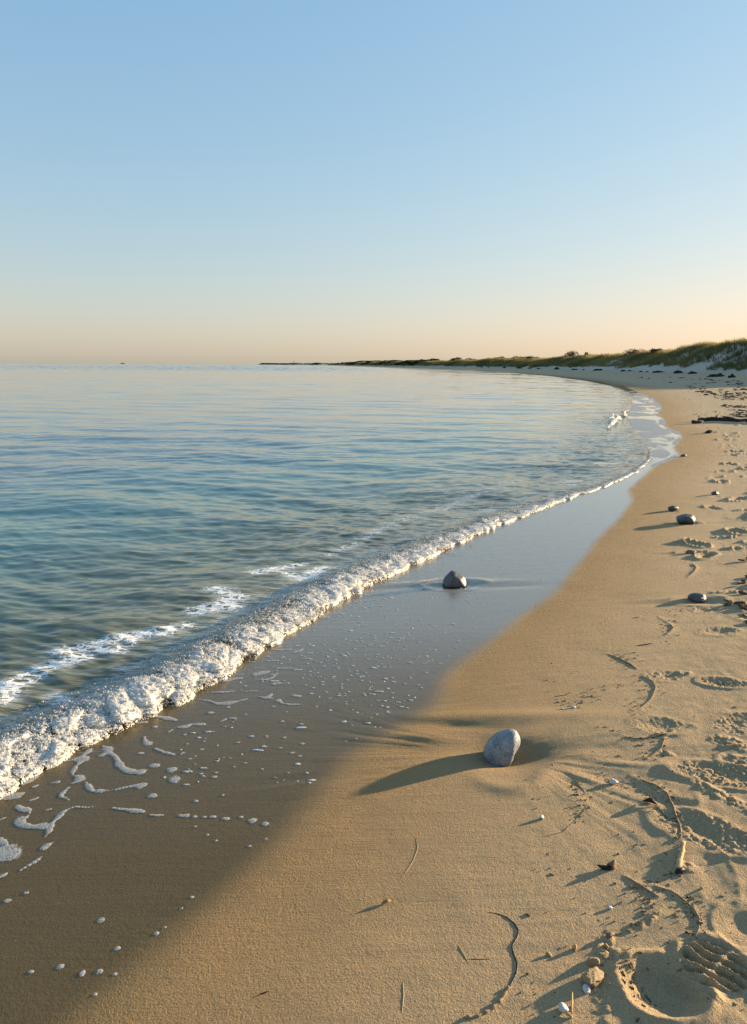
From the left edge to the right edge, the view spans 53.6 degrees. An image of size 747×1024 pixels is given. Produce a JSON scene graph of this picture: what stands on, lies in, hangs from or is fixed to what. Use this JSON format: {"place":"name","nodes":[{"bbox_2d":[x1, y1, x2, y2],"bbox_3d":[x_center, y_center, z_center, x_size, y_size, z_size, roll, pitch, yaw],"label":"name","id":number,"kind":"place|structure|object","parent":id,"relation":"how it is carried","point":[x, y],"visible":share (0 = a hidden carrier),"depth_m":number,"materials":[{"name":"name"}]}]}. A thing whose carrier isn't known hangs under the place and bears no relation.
{"place":"outdoors","nodes":[
{"label":"outdoors","id":0,"kind":"place"},
{"bbox_2d":[0,363,648,779],"bbox_3d":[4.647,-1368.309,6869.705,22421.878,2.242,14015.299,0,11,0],"label":"sea","id":1,"kind":"structure","parent":0,"point":[150,511],"depth_m":10.39,"materials":[{"name":"liquid"}]},
{"bbox_2d":[596,410,626,431],"bbox_3d":[7.492,-3.001,23.111,0.796,0.177,10.462,5,12,21],"label":"surf foam","id":2,"kind":"object","parent":1,"relation":"on","point":[616,418],"visible":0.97,"depth_m":21.04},
{"bbox_2d":[0,344,746,1023],"bbox_3d":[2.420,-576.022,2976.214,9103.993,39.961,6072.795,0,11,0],"label":"beach","id":3,"kind":"structure","parent":0,"point":[294,918],"depth_m":2.73,"materials":[{"name":"beige sand"}]},
{"bbox_2d":[0,460,648,799],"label":"surf foam","id":4,"kind":"object","parent":3,"relation":"on","point":[52,745],"visible":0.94,"depth_m":3.81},
{"bbox_2d":[0,448,652,795],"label":"foam bubbles","id":5,"kind":"object","parent":3,"relation":"on","point":[96,693],"visible":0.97,"depth_m":3.95,"materials":[{"name":"grey liquid"}]},
{"bbox_2d":[0,391,680,995],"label":"foam film","id":6,"kind":"object","parent":3,"relation":"on","point":[6,853],"visible":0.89,"depth_m":3.06,"materials":[{"name":"white liquid"}]},
{"bbox_2d":[260,359,429,365],"bbox_3d":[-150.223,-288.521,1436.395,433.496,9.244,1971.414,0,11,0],"label":"treeline","id":7,"kind":"object","parent":3,"relation":"on","point":[411,362],"visible":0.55,"depth_m":672.63,"materials":[{"name":"green plant"}]},
{"bbox_2d":[163,569,543,785],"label":"foam flecks","id":8,"kind":"object","parent":3,"relation":"on","point":[333,678],"visible":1,"depth_m":3.86,"materials":[{"name":"white liquid"}]},
{"bbox_2d":[381,899,391,904],"bbox_3d":[0.039,1.168,2.222,0.034,0.014,0.016,-4,12,-23],"label":"leaf","id":9,"kind":"object","parent":3,"relation":"on","point":[385,901],"visible":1,"depth_m":2.22,"materials":[{"name":"plant"}]},
{"bbox_2d":[443,571,465,587],"bbox_3d":[0.613,0.500,5.563,0.178,0.119,0.126,0,11,0],"label":"rock","id":10,"kind":"object","parent":3,"relation":"on","point":[452,579],"visible":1,"depth_m":5.52,"materials":[{"name":"stone"}]},
{"bbox_2d":[463,912,518,1018],"bbox_3d":[0.330,1.211,1.981,0.112,0.013,0.385,4,12,17],"label":"seaweed strand","id":11,"kind":"object","parent":3,"relation":"on","point":[486,1011],"visible":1,"depth_m":1.89},
{"bbox_2d":[484,729,519,766],"bbox_3d":[0.542,0.994,3.108,0.179,0.130,0.138,-33,9,-2],"label":"rock","id":12,"kind":"object","parent":3,"relation":"on","point":[501,748],"visible":0.92,"depth_m":3.05,"materials":[{"name":"grey stone"}]},
{"bbox_2d":[327,337,746,370],"bbox_3d":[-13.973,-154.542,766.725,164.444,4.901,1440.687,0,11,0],"label":"dune grass","id":13,"kind":"structure","parent":3,"relation":"on","point":[654,357],"depth_m":142.41,"materials":[{"name":"green plant"}]},
{"bbox_2d":[558,1002,568,1011],"bbox_3d":[0.472,1.231,1.836,0.028,0.019,0.027,8,14,34],"label":"pebble","id":14,"kind":"object","parent":3,"relation":"on","point":[562,1007],"visible":1,"depth_m":1.83,"materials":[{"name":"white stone"}]},
{"bbox_2d":[544,805,586,836],"bbox_3d":[0.691,1.090,2.600,0.273,0.006,0.033,-10,15,-42],"label":"seaweed strand","id":15,"kind":"object","parent":3,"relation":"on","point":[569,825],"visible":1,"depth_m":2.57},
{"bbox_2d":[564,992,572,1018],"bbox_3d":[0.495,1.230,1.844,0.032,0.013,0.065,10,15,41],"label":"forked twig","id":16,"kind":"object","parent":3,"relation":"on","point":[569,1014],"visible":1,"depth_m":1.83,"materials":[{"name":"wood"}]},
{"bbox_2d":[564,350,579,356],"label":"bush","id":17,"kind":"object","parent":3,"relation":"on","point":[570,353],"visible":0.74,"depth_m":205.08,"materials":[{"name":"green plant"}]},
{"bbox_2d":[582,984,590,993],"bbox_3d":[0.546,1.222,1.896,0.020,0.017,0.024,5,12,23],"label":"snail shell","id":18,"kind":"object","parent":3,"relation":"on","point":[586,988],"visible":1,"depth_m":1.89},
{"bbox_2d":[583,967,603,987],"bbox_3d":[0.571,1.215,1.926,0.067,0.036,0.044,-9,15,-39],"label":"pebble","id":19,"kind":"object","parent":3,"relation":"on","point":[593,977],"visible":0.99,"depth_m":1.92,"materials":[{"name":"beige stone"}]},
{"bbox_2d":[587,957,599,965],"bbox_3d":[0.590,1.204,1.983,0.034,0.027,0.026,0,11,0],"label":"pebble","id":20,"kind":"object","parent":3,"relation":"on","point":[593,961],"visible":1,"depth_m":1.97,"materials":[{"name":"beige stone"}]},
{"bbox_2d":[597,860,616,869],"bbox_3d":[0.745,1.123,2.353,0.063,0.029,0.028,-3,12,-16],"label":"seaweed pod","id":21,"kind":"object","parent":3,"relation":"on","point":[611,865],"visible":1,"depth_m":2.35,"materials":[{"name":"brown plant"}]},
{"bbox_2d":[606,932,613,937],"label":"pebble","id":22,"kind":"object","parent":3,"relation":"on","point":[609,934],"visible":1,"depth_m":2.06,"materials":[{"name":"brown stone"}]},
{"bbox_2d":[610,778,617,783],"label":"pebble","id":23,"kind":"object","parent":3,"relation":"on","point":[613,781],"visible":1,"depth_m":2.83,"materials":[{"name":"white stone"}]},
{"bbox_2d":[520,602,743,1022],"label":"plant litter","id":24,"kind":"object","parent":3,"relation":"on","point":[640,952],"visible":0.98,"depth_m":2.22,"materials":[{"name":"brown plant"}]},
{"bbox_2d":[622,348,644,354],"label":"bush","id":25,"kind":"object","parent":3,"relation":"on","point":[630,351],"visible":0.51,"depth_m":150.24,"materials":[{"name":"green plant"}]},
{"bbox_2d":[626,876,658,896],"bbox_3d":[0.822,1.147,2.265,0.007,0.008,0.119,-8,14,-34],"label":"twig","id":26,"kind":"object","parent":3,"relation":"on","point":[641,885],"visible":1,"depth_m":2.26,"materials":[{"name":"wood"}]},
{"bbox_2d":[629,677,655,711],"bbox_3d":[1.323,0.889,3.600,0.075,0.010,0.450,6,13,28],"label":"seaweed strand","id":27,"kind":"object","parent":3,"relation":"on","point":[651,697],"visible":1,"depth_m":3.58},
{"bbox_2d":[643,798,657,804],"bbox_3d":[1.010,1.051,2.696,0.050,0.019,0.024,6,13,28],"label":"leaf","id":28,"kind":"object","parent":3,"relation":"on","point":[650,800],"visible":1,"depth_m":2.69,"materials":[{"name":"brown plant"}]},
{"bbox_2d":[625,727,677,738],"bbox_3d":[1.221,0.961,3.204,0.268,0.016,0.052,-3,12,-16],"label":"seaweed strand","id":29,"kind":"object","parent":3,"relation":"on","point":[652,737],"visible":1,"depth_m":3.18},
{"bbox_2d":[647,738,664,757],"bbox_3d":[1.186,0.985,3.081,0.024,0.012,0.216,10,15,40],"label":"seaweed strand","id":30,"kind":"object","parent":3,"relation":"on","point":[658,750],"visible":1,"depth_m":3.06},
{"bbox_2d":[632,775,681,838],"bbox_3d":[1.058,1.061,2.684,0.079,0.016,0.412,0,11,-3],"label":"seaweed strand","id":31,"kind":"object","parent":3,"relation":"on","point":[670,801],"visible":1,"depth_m":2.71},
{"bbox_2d":[668,505,678,510],"bbox_3d":[3.353,-0.038,8.264,0.122,0.069,0.081,-4,12,-21],"label":"rock","id":32,"kind":"object","parent":3,"relation":"on","point":[672,508],"visible":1,"depth_m":8.23,"materials":[{"name":"stone"}]},
{"bbox_2d":[654,885,699,936],"bbox_3d":[0.908,1.161,2.164,0.064,0.012,0.222,-2,11,-9],"label":"seaweed strand","id":33,"kind":"object","parent":3,"relation":"on","point":[697,914],"visible":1,"depth_m":2.17},
{"bbox_2d":[675,841,685,873],"bbox_3d":[0.994,1.115,2.381,0.032,0.028,0.164,6,13,27],"label":"driftwood stick","id":34,"kind":"object","parent":3,"relation":"on","point":[679,868],"visible":1,"depth_m":2.36,"materials":[{"name":"beige wood"}]},
{"bbox_2d":[676,514,694,524],"bbox_3d":[3.196,0.090,7.574,0.183,0.130,0.148,5,12,21],"label":"rock","id":35,"kind":"object","parent":3,"relation":"on","point":[686,519],"visible":0.95,"depth_m":7.53,"materials":[{"name":"stone"}]},
{"bbox_2d":[685,550,695,553],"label":"rock","id":36,"kind":"object","parent":3,"relation":"on","point":[690,552],"visible":0.81,"depth_m":6.33,"materials":[{"name":"grey stone"}]},
{"bbox_2d":[687,593,705,602],"bbox_3d":[2.227,0.599,5.084,0.134,0.088,0.094,0,11,0],"label":"rock","id":37,"kind":"object","parent":3,"relation":"on","point":[697,597],"visible":0.88,"depth_m":5.05,"materials":[{"name":"stone"}]},
{"bbox_2d":[706,373,724,376],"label":"seaweed heap","id":38,"kind":"object","parent":3,"relation":"on","point":[716,375],"visible":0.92,"depth_m":72.62,"materials":[{"name":"black plant"}]},
{"bbox_2d":[698,413,746,421],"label":"driftwood log","id":39,"kind":"object","parent":3,"relation":"on","point":[722,418],"visible":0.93,"depth_m":21.24,"materials":[{"name":"wood"}]},
{"bbox_2d":[723,601,742,605],"bbox_3d":[2.402,0.609,4.933,0.160,0.021,0.047,-1,11,-6],"label":"seaweed scrap","id":40,"kind":"object","parent":3,"relation":"on","point":[729,603],"visible":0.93,"depth_m":4.93,"materials":[{"name":"brown plant"}]},
{"bbox_2d":[738,590,746,594],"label":"seaweed scrap","id":41,"kind":"object","parent":3,"relation":"on","point":[742,592],"visible":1,"depth_m":5.15,"materials":[{"name":"brown plant"}]},
{"bbox_2d":[740,603,746,610],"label":"seaweed scrap","id":42,"kind":"object","parent":3,"relation":"on","point":[743,607],"visible":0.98,"depth_m":4.83,"materials":[{"name":"brown plant"}]},
{"bbox_2d":[0,0,746,363],"label":"sky","id":43,"kind":"structure","parent":0,"point":[182,181],"materials":[{"name":"blue"}]},
{"bbox_2d":[691,420,703,423],"bbox_3d":[9.095,-2.521,20.733,0.408,0.130,0.130,-4,12,-22],"label":"driftwood log","id":44,"kind":"object","parent":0,"point":[697,421],"visible":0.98,"depth_m":20.67,"materials":[{"name":"brown wood"}]}
]}

